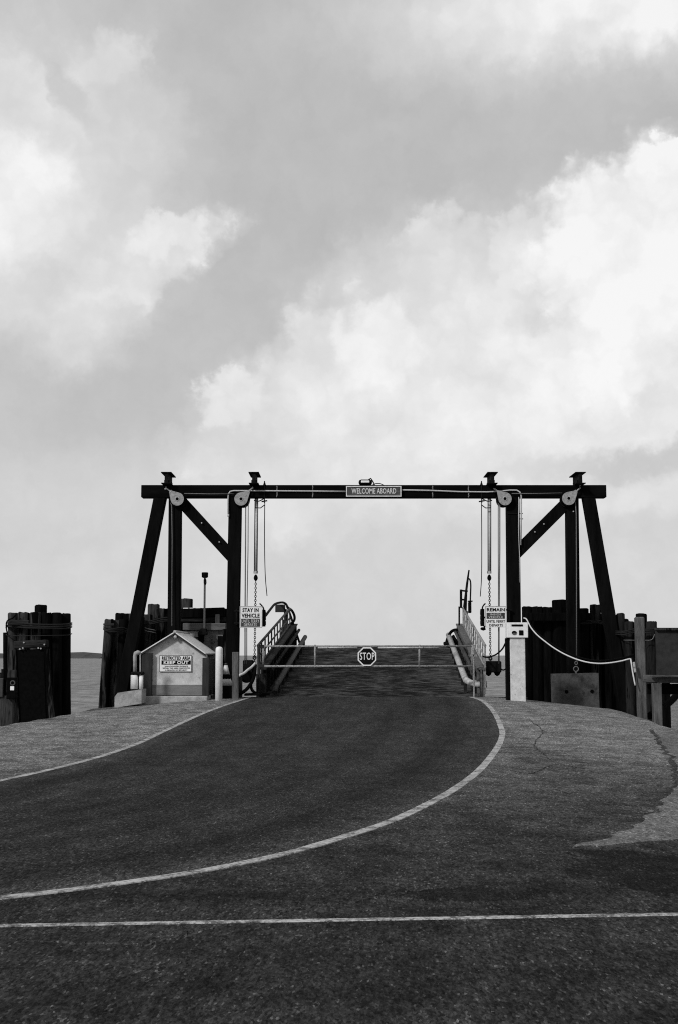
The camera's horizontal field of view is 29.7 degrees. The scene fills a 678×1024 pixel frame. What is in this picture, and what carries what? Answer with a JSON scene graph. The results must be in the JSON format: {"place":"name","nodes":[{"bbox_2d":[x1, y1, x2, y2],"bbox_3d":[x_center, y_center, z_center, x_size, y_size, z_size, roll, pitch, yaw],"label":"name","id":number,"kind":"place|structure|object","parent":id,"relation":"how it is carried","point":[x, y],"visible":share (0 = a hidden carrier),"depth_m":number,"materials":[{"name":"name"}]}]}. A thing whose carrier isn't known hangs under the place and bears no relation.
{"place":"outdoors","nodes":[
{"label":"outdoors","id":0,"kind":"place"},
{"bbox_2d":[0,652,101,657],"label":"hill","id":1,"kind":"structure","parent":0,"point":[84,655],"depth_m":1368.80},
{"bbox_2d":[0,697,498,894],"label":"road","id":2,"kind":"structure","parent":0,"point":[250,778],"depth_m":15.64,"materials":[{"name":"grey asphalt"}]},
{"bbox_2d":[0,697,250,780],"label":"road line","id":3,"kind":"object","parent":2,"relation":"on","point":[132,745],"visible":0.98,"depth_m":22.18,"materials":[{"name":"paint"}]},
{"bbox_2d":[0,697,504,899],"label":"road line","id":4,"kind":"object","parent":2,"relation":"on","point":[478,770],"visible":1,"depth_m":10.79,"materials":[{"name":"paint"}]},
{"bbox_2d":[0,697,677,1023],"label":"ground","id":5,"kind":"structure","parent":0,"point":[497,836],"depth_m":7.94,"materials":[{"name":"grey asphalt"}]},
{"bbox_2d":[0,669,19,725],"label":"meter post","id":6,"kind":"object","parent":5,"relation":"on","point":[9,698],"visible":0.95,"depth_m":29.84,"materials":[{"name":"black wood"}]},
{"bbox_2d":[38,940,143,945],"bbox_3d":[-1.384,2.407,7.143,0.619,0.010,0.084,-1,-6,5],"label":"asphalt crack","id":7,"kind":"object","parent":5,"relation":"on","point":[122,943],"visible":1,"depth_m":7.13,"materials":[{"name":"black asphalt"}]},
{"bbox_2d":[114,689,145,707],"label":"concrete slab","id":8,"kind":"structure","parent":5,"relation":"on","point":[128,698],"depth_m":35.60,"materials":[{"name":"grey concrete"}]},
{"bbox_2d":[131,672,144,688],"bbox_3d":[-5.671,4.733,35.997,0.375,0.485,0.240,0,-6,0],"label":"tank","id":9,"kind":"object","parent":8,"relation":"on","point":[134,680],"visible":1,"depth_m":35.91,"materials":[{"name":"white paint"}]},
{"bbox_2d":[133,650,140,671],"bbox_3d":[-5.694,4.213,36.055,0.218,0.641,0.130,0,-6,0],"label":"vent pipe","id":10,"kind":"object","parent":9,"relation":"on","point":[136,653],"visible":1,"depth_m":36.02,"materials":[{"name":"metal"}]},
{"bbox_2d":[140,630,215,704],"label":"shed","id":11,"kind":"structure","parent":5,"relation":"on","point":[197,683],"depth_m":36.85,"materials":[{"name":"metal"}]},
{"bbox_2d":[159,655,191,671],"bbox_3d":[-4.710,4.365,36.877,0.928,0.472,0.032,0,-6,0],"label":"warning sign","id":12,"kind":"object","parent":11,"relation":"attached to","point":[175,663],"visible":1,"depth_m":36.87,"materials":[{"name":"white"}]},
{"bbox_2d":[144,927,214,945],"bbox_3d":[-0.930,2.428,7.327,0.096,0.010,0.576,-4,-8,35],"label":"asphalt crack","id":13,"kind":"object","parent":5,"relation":"on","point":[172,938],"visible":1,"depth_m":7.30,"materials":[{"name":"black asphalt"}]},
{"bbox_2d":[183,623,225,667],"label":"utility hut","id":14,"kind":"object","parent":5,"relation":"on","point":[213,639],"visible":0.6,"depth_m":40.34,"materials":[{"name":"concrete"}]},
{"bbox_2d":[198,572,207,634],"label":"lamp mast","id":15,"kind":"object","parent":14,"relation":"on","point":[203,630],"visible":1,"depth_m":40.20,"materials":[{"name":"metal"}]},
{"bbox_2d":[215,647,222,700],"bbox_3d":[-3.405,4.679,36.305,0.203,1.713,0.206,0,-6,0],"label":"bollard","id":16,"kind":"object","parent":5,"relation":"on","point":[218,673],"visible":0.91,"depth_m":36.24,"materials":[{"name":"white paint"}]},
{"bbox_2d":[213,686,231,698],"bbox_3d":[-3.353,5.389,37.634,0.620,0.550,0.700,0,-6,0],"label":"timber crib","id":17,"kind":"object","parent":5,"relation":"on","point":[226,692],"visible":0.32,"depth_m":37.30,"materials":[{"name":"black wood"}]},
{"bbox_2d":[222,663,231,685],"bbox_3d":[-3.333,4.779,37.703,0.394,0.658,0.400,0,-6,0],"label":"traffic cone","id":18,"kind":"object","parent":17,"relation":"on","point":[227,681],"visible":0.82,"depth_m":37.59,"materials":[{"name":"black rubber"}]},
{"bbox_2d":[222,629,225,662],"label":"leaning timber","id":19,"kind":"object","parent":5,"relation":"on","point":[224,637],"visible":0.24,"depth_m":40.02,"materials":[{"name":"black wood"}]},
{"bbox_2d":[232,652,238,698],"bbox_3d":[-3.015,4.859,37.291,0.200,1.551,0.190,0,-6,0],"label":"timber stub","id":20,"kind":"object","parent":5,"relation":"on","point":[235,675],"visible":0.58,"depth_m":37.21,"materials":[{"name":"grey wood"}]},
{"bbox_2d":[239,677,241,697],"bbox_3d":[-2.968,5.232,38.155,0.160,0.620,0.300,0,-6,0],"label":"stub post","id":21,"kind":"object","parent":5,"relation":"on","point":[240,684],"visible":0.52,"depth_m":38.02,"materials":[{"name":"black wood"}]},
{"bbox_2d":[240,670,252,682],"bbox_3d":[-2.770,4.950,38.529,0.380,0.374,0.420,0,-6,0],"label":"cable drum","id":22,"kind":"object","parent":21,"relation":"attached to","point":[247,677],"visible":0.75,"depth_m":38.32,"materials":[{"name":"black rubber"}]},
{"bbox_2d":[239,662,255,676],"bbox_3d":[-2.736,4.736,38.324,0.175,0.460,0.905,-4,-8,34],"label":"hose","id":23,"kind":"object","parent":22,"relation":"on","point":[248,669],"visible":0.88,"depth_m":38.26,"materials":[{"name":"white rubber"}]},
{"bbox_2d":[239,664,256,695],"bbox_3d":[-2.666,5.007,38.245,0.279,0.936,0.977,-3,-7,28],"label":"black hose","id":24,"kind":"object","parent":5,"relation":"on","point":[247,688],"visible":0.96,"depth_m":38.13,"materials":[{"name":"rubber"}]},
{"bbox_2d":[244,693,269,695],"bbox_3d":[-2.451,5.465,38.381,0.750,0.084,0.500,0,-6,0],"label":"kerb timber","id":25,"kind":"object","parent":5,"relation":"on","point":[255,694],"visible":0.98,"depth_m":38.13,"materials":[{"name":"black wood"}]},
{"bbox_2d":[0,913,677,926],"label":"road line","id":26,"kind":"object","parent":5,"relation":"on","point":[334,919],"visible":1,"depth_m":7.76,"materials":[{"name":"paint"}]},
{"bbox_2d":[277,888,432,915],"bbox_3d":[0.107,2.546,8.390,1.381,0.010,0.119,5,-8,-40],"label":"asphalt crack","id":27,"kind":"object","parent":5,"relation":"on","point":[311,906],"visible":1,"depth_m":8.33,"materials":[{"name":"black asphalt"}]},
{"bbox_2d":[258,644,476,696],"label":"barrier gate","id":28,"kind":"structure","parent":5,"relation":"on","point":[419,647],"depth_m":38.58,"materials":[{"name":"metal"}]},
{"bbox_2d":[358,647,375,665],"bbox_3d":[0.840,4.353,38.558,0.558,0.584,0.070,0,-6,0],"label":"stop sign","id":29,"kind":"object","parent":28,"relation":"attached to","point":[366,656],"visible":1,"depth_m":38.53,"materials":[{"name":"black"}]},
{"bbox_2d":[256,570,486,696],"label":"transfer bridge","id":30,"kind":"structure","parent":5,"relation":"on","point":[366,682],"depth_m":43.45,"materials":[{"name":"grey metal"}]},
{"bbox_2d":[377,897,423,901],"bbox_3d":[0.400,2.548,8.402,0.314,0.010,0.112,-1,-6,8],"label":"asphalt crack","id":31,"kind":"object","parent":5,"relation":"on","point":[411,899],"visible":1,"depth_m":8.40,"materials":[{"name":"black asphalt"}]},
{"bbox_2d":[505,623,527,700],"bbox_3d":[5.113,4.395,36.797,0.617,2.417,0.486,0,-6,0],"label":"control pedestal","id":32,"kind":"object","parent":5,"relation":"on","point":[516,634],"visible":0.87,"depth_m":36.67,"materials":[{"name":"concrete"}]},
{"bbox_2d":[482,643,504,657],"bbox_3d":[4.627,4.052,37.705,0.163,0.500,1.521,2,-7,-20],"label":"black cable","id":33,"kind":"object","parent":32,"relation":"attached to","point":[496,653],"visible":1,"depth_m":37.77,"materials":[{"name":"rubber"}]},
{"bbox_2d":[530,720,550,759],"bbox_3d":[3.808,4.273,24.425,0.268,0.138,9.614,-1,-6,8],"label":"asphalt crack","id":34,"kind":"object","parent":5,"relation":"on","point":[535,742],"visible":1,"depth_m":23.06,"materials":[{"name":"black asphalt"}]},
{"bbox_2d":[512,764,584,773],"bbox_3d":[2.876,3.624,18.035,1.537,0.010,0.704,6,-9,-41],"label":"asphalt crack","id":35,"kind":"object","parent":5,"relation":"on","point":[545,767],"visible":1,"depth_m":18.10,"materials":[{"name":"black asphalt"}]},
{"bbox_2d":[555,789,631,805],"bbox_3d":[2.799,3.225,14.465,0.146,0.010,1.738,2,-7,-17],"label":"asphalt crack","id":36,"kind":"object","parent":5,"relation":"on","point":[592,798],"visible":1,"depth_m":14.32,"materials":[{"name":"black asphalt"}]},
{"bbox_2d":[572,731,677,847],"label":"sand","id":37,"kind":"structure","parent":5,"relation":"on","point":[662,825],"depth_m":12.05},
{"bbox_2d":[642,675,677,725],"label":"timber railing","id":38,"kind":"object","parent":5,"relation":"on","point":[656,689],"visible":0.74,"depth_m":34.17,"materials":[{"name":"grey wood"}]},
{"bbox_2d":[644,730,677,813],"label":"asphalt edge","id":39,"kind":"object","parent":5,"relation":"on","point":[669,789],"visible":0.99,"depth_m":16.91,"materials":[{"name":"black asphalt"}]},
{"bbox_2d":[647,694,677,718],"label":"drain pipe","id":40,"kind":"object","parent":5,"relation":"on","point":[672,699],"visible":0.69,"depth_m":36.45,"materials":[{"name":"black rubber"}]},
{"bbox_2d":[654,628,677,727],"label":"sheet wall","id":41,"kind":"structure","parent":5,"relation":"on","point":[666,641],"depth_m":37.12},
{"bbox_2d":[0,656,677,713],"bbox_3d":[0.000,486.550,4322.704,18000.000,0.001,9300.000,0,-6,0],"label":"water","id":42,"kind":"structure","parent":0,"point":[85,679],"depth_m":168.61,"materials":[{"name":"grey liquid"}]},
{"bbox_2d":[12,640,54,722],"bbox_3d":[-7.933,5.625,33.223,1.183,4.597,0.275,0,-6,0],"label":"fender panel","id":43,"kind":"object","parent":42,"relation":"in","point":[32,667],"visible":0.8,"depth_m":33.32,"materials":[{"name":"black rubber"}]},
{"bbox_2d":[5,604,71,718],"bbox_3d":[-8.112,6.458,34.703,1.900,7.870,2.012,0,-6,0],"label":"pile cluster","id":44,"kind":"object","parent":42,"relation":"in","point":[41,623],"visible":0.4,"depth_m":34.46,"materials":[{"name":"black wood"}]},
{"bbox_2d":[3,632,7,669],"bbox_3d":[-9.257,4.837,35.583,0.249,2.966,0.150,0,-6,0],"label":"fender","id":45,"kind":"object","parent":44,"relation":"attached to","point":[5,651],"visible":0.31,"depth_m":35.63,"materials":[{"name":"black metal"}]},
{"bbox_2d":[98,613,144,707],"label":"pile cluster","id":46,"kind":"object","parent":42,"relation":"in","point":[115,633],"visible":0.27,"depth_m":40.20,"materials":[{"name":"black wood"}]},
{"bbox_2d":[144,598,226,649],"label":"pile cluster","id":47,"kind":"object","parent":42,"relation":"in","point":[155,627],"visible":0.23,"depth_m":41.56,"materials":[{"name":"wood"}]},
{"bbox_2d":[112,472,625,712],"bbox_3d":[0.962,3.866,39.515,16.834,10.150,1.150,0,-6,0],"label":"gantry","id":48,"kind":"object","parent":42,"relation":"in","point":[230,550],"visible":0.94,"depth_m":39.67,"materials":[{"name":"metal"}]},
{"bbox_2d":[165,488,185,507],"bbox_3d":[-5.075,-0.452,39.711,0.652,0.637,0.200,0,-6,0],"label":"pulley","id":49,"kind":"object","parent":48,"relation":"attached to","point":[177,499],"visible":1,"depth_m":39.63,"materials":[{"name":"grey metal"}]},
{"bbox_2d":[171,504,172,625],"bbox_3d":[-5.177,1.561,39.494,0.148,3.900,0.060,-2,-7,20],"label":"hoist cable","id":50,"kind":"object","parent":49,"relation":"hanging from","point":[172,565],"visible":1,"depth_m":39.47,"materials":[{"name":"metal"}]},
{"bbox_2d":[233,487,252,507],"bbox_3d":[-2.966,-0.452,39.711,0.607,0.636,0.200,0,-6,0],"label":"pulley","id":51,"kind":"object","parent":48,"relation":"attached to","point":[241,499],"visible":1,"depth_m":39.63,"materials":[{"name":"grey metal"}]},
{"bbox_2d":[244,506,245,663],"bbox_3d":[-2.884,2.139,39.436,0.054,5.054,0.042,0,-6,0],"label":"hoist cable","id":52,"kind":"object","parent":51,"relation":"hanging from","point":[245,593],"visible":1,"depth_m":39.38,"materials":[{"name":"metal"}]},
{"bbox_2d":[246,501,248,663],"bbox_3d":[-2.822,2.139,39.436,0.049,5.054,0.032,0,-6,0],"label":"hoist cable","id":53,"kind":"object","parent":51,"relation":"hanging from","point":[247,578],"visible":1,"depth_m":39.44,"materials":[{"name":"metal"}]},
{"bbox_2d":[234,606,261,627],"bbox_3d":[-2.792,3.216,39.193,0.879,0.656,0.205,-2,-7,15],"label":"message sign","id":54,"kind":"object","parent":48,"relation":"attached to","point":[250,616],"visible":1,"depth_m":39.16,"materials":[{"name":"metal"}]},
{"bbox_2d":[254,498,257,580],"bbox_3d":[-2.581,0.847,39.802,0.133,2.596,0.136,0,-6,0],"label":"lift cylinder","id":55,"kind":"object","parent":48,"relation":"hanging from","point":[255,541],"visible":1,"depth_m":39.75,"materials":[{"name":"metal"}]},
{"bbox_2d":[253,581,256,662],"bbox_3d":[-2.590,3.398,39.517,0.070,2.577,0.070,-6,-9,44],"label":"chain","id":56,"kind":"object","parent":55,"relation":"hanging from","point":[255,628],"visible":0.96,"depth_m":39.48,"materials":[{"name":"grey metal"}]},
{"bbox_2d":[243,656,256,672],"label":"lifting block","id":57,"kind":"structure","parent":56,"relation":"hanging from","point":[248,664],"depth_m":39.15,"materials":[{"name":"metal"}]},
{"bbox_2d":[259,603,265,626],"bbox_3d":[-2.441,3.165,39.442,0.382,0.723,0.340,0,-6,0],"label":"signal box","id":58,"kind":"object","parent":48,"relation":"attached to","point":[263,618],"visible":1,"depth_m":39.28,"materials":[{"name":"black metal"}]},
{"bbox_2d":[264,500,266,594],"bbox_3d":[-2.263,1.108,39.587,0.116,2.979,0.026,0,-6,0],"label":"rope","id":59,"kind":"object","parent":48,"relation":"hanging from","point":[264,545],"visible":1,"depth_m":39.59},
{"bbox_2d":[227,490,345,516],"bbox_3d":[-1.631,-0.268,39.740,3.681,0.838,0.050,0,-6,0],"label":"conduit","id":60,"kind":"object","parent":48,"relation":"attached to","point":[274,491],"visible":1,"depth_m":39.76,"materials":[{"name":"grey metal"}]},
{"bbox_2d":[184,493,233,493],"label":"hoist cable","id":61,"kind":"object","parent":60,"relation":"attached to","point":[204,493],"visible":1,"depth_m":39.72,"materials":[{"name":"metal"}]},
{"bbox_2d":[358,478,383,485],"bbox_3d":[1.004,-0.925,39.797,0.795,0.282,0.203,0,-6,0],"label":"floodlight","id":62,"kind":"object","parent":48,"relation":"attached to","point":[364,482],"visible":1,"depth_m":39.73,"materials":[{"name":"black metal"}]},
{"bbox_2d":[346,486,401,496],"bbox_3d":[1.078,-0.639,39.738,1.721,0.333,0.078,0,-6,0],"label":"name sign","id":63,"kind":"object","parent":48,"relation":"attached to","point":[373,491],"visible":1,"depth_m":39.71,"materials":[{"name":"grey metal"}]},
{"bbox_2d":[402,489,521,582],"bbox_3d":[3.818,0.733,39.629,3.736,2.900,0.048,0,-6,0],"label":"conduit","id":64,"kind":"object","parent":48,"relation":"attached to","point":[489,492],"visible":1,"depth_m":39.76,"materials":[{"name":"grey metal"}]},
{"bbox_2d":[480,500,481,596],"bbox_3d":[4.388,1.115,39.586,0.101,2.995,0.026,0,-6,0],"label":"rope","id":65,"kind":"object","parent":48,"relation":"hanging from","point":[481,547],"visible":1,"depth_m":39.58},
{"bbox_2d":[480,603,485,625],"bbox_3d":[4.538,3.158,39.443,0.377,0.708,0.340,0,-6,0],"label":"signal box","id":66,"kind":"object","parent":48,"relation":"attached to","point":[482,620],"visible":1,"depth_m":39.28,"materials":[{"name":"black metal"}]},
{"bbox_2d":[487,498,490,580],"bbox_3d":[4.670,0.847,39.802,0.156,2.596,0.136,0,-6,0],"label":"cable","id":67,"kind":"object","parent":48,"relation":"hanging from","point":[489,543],"visible":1,"depth_m":39.75,"materials":[{"name":"metal"}]},
{"bbox_2d":[488,581,491,660],"bbox_3d":[4.659,3.398,39.517,0.059,2.577,0.059,6,-9,-45],"label":"chain","id":68,"kind":"object","parent":67,"relation":"hanging from","point":[489,628],"visible":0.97,"depth_m":39.48,"materials":[{"name":"grey metal"}]},
{"bbox_2d":[486,657,501,675],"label":"lifting block","id":69,"kind":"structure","parent":68,"relation":"hanging from","point":[494,667],"depth_m":39.15,"materials":[{"name":"metal"}]},
{"bbox_2d":[485,606,511,626],"bbox_3d":[4.894,3.208,39.196,0.833,0.641,0.201,2,-7,-16],"label":"message sign","id":70,"kind":"object","parent":48,"relation":"attached to","point":[495,616],"visible":0.98,"depth_m":39.17,"materials":[{"name":"metal"}]},
{"bbox_2d":[493,488,511,507],"bbox_3d":[5.083,-0.448,39.710,0.584,0.612,0.200,0,-6,0],"label":"pulley","id":71,"kind":"object","parent":48,"relation":"attached to","point":[503,499],"visible":1,"depth_m":39.63,"materials":[{"name":"white metal"}]},
{"bbox_2d":[498,504,498,663],"bbox_3d":[4.910,2.139,39.436,0.090,5.054,0.032,0,-6,0],"label":"hoist cable","id":72,"kind":"object","parent":71,"relation":"hanging from","point":[498,578],"visible":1,"depth_m":39.45,"materials":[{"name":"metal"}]},
{"bbox_2d":[499,505,499,663],"bbox_3d":[4.941,2.139,39.436,0.130,5.054,0.042,0,-6,0],"label":"hoist cable","id":73,"kind":"object","parent":71,"relation":"hanging from","point":[499,578],"visible":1,"depth_m":39.45,"materials":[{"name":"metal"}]},
{"bbox_2d":[559,488,580,506],"bbox_3d":[7.184,-0.460,39.711,0.661,0.621,0.200,0,-6,0],"label":"pulley","id":74,"kind":"object","parent":48,"relation":"attached to","point":[567,499],"visible":1,"depth_m":39.63,"materials":[{"name":"white metal"}]},
{"bbox_2d":[512,493,557,493],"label":"hoist cable","id":75,"kind":"object","parent":74,"relation":"hanging from","point":[534,493],"visible":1,"depth_m":39.72,"materials":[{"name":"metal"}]},
{"bbox_2d":[575,502,576,660],"bbox_3d":[7.303,2.092,39.429,0.134,4.963,0.047,3,-7,-23],"label":"hoist cable","id":76,"kind":"object","parent":74,"relation":"hanging from","point":[576,579],"visible":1,"depth_m":39.43,"materials":[{"name":"metal"}]},
{"bbox_2d":[551,661,598,707],"bbox_3d":[7.194,5.570,39.010,1.384,2.048,0.525,0,-6,0],"label":"counterweight","id":77,"kind":"object","parent":76,"relation":"hanging from","point":[579,689],"visible":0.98,"depth_m":38.80,"materials":[{"name":"concrete"}]},
{"bbox_2d":[522,599,613,709],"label":"pile cluster","id":78,"kind":"object","parent":42,"relation":"in","point":[544,661],"visible":0.29,"depth_m":42.62,"materials":[{"name":"black wood"}]},
{"bbox_2d":[614,613,656,720],"bbox_3d":[9.131,6.997,39.202,1.306,7.797,1.538,0,-6,0],"label":"pile cluster","id":79,"kind":"object","parent":42,"relation":"in","point":[626,634],"visible":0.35,"depth_m":39.02,"materials":[{"name":"wood"}]},
{"bbox_2d":[633,617,647,719],"bbox_3d":[8.241,5.537,34.884,0.317,5.342,0.563,-3,-7,22],"label":"square post","id":80,"kind":"object","parent":42,"relation":"in","point":[639,665],"visible":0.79,"depth_m":35.04,"materials":[{"name":"wood"}]},
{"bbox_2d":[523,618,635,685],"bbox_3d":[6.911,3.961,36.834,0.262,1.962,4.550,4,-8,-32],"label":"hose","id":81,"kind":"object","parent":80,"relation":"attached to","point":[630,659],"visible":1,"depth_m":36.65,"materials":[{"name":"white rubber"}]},
{"bbox_2d":[528,620,634,661],"bbox_3d":[6.969,3.702,37.071,0.121,1.254,4.244,4,-8,-35],"label":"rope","id":82,"kind":"object","parent":80,"relation":"attached to","point":[547,640],"visible":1,"depth_m":37.07,"materials":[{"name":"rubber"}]},
{"bbox_2d":[0,0,677,655],"label":"sky","id":83,"kind":"structure","parent":0,"point":[288,242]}
]}

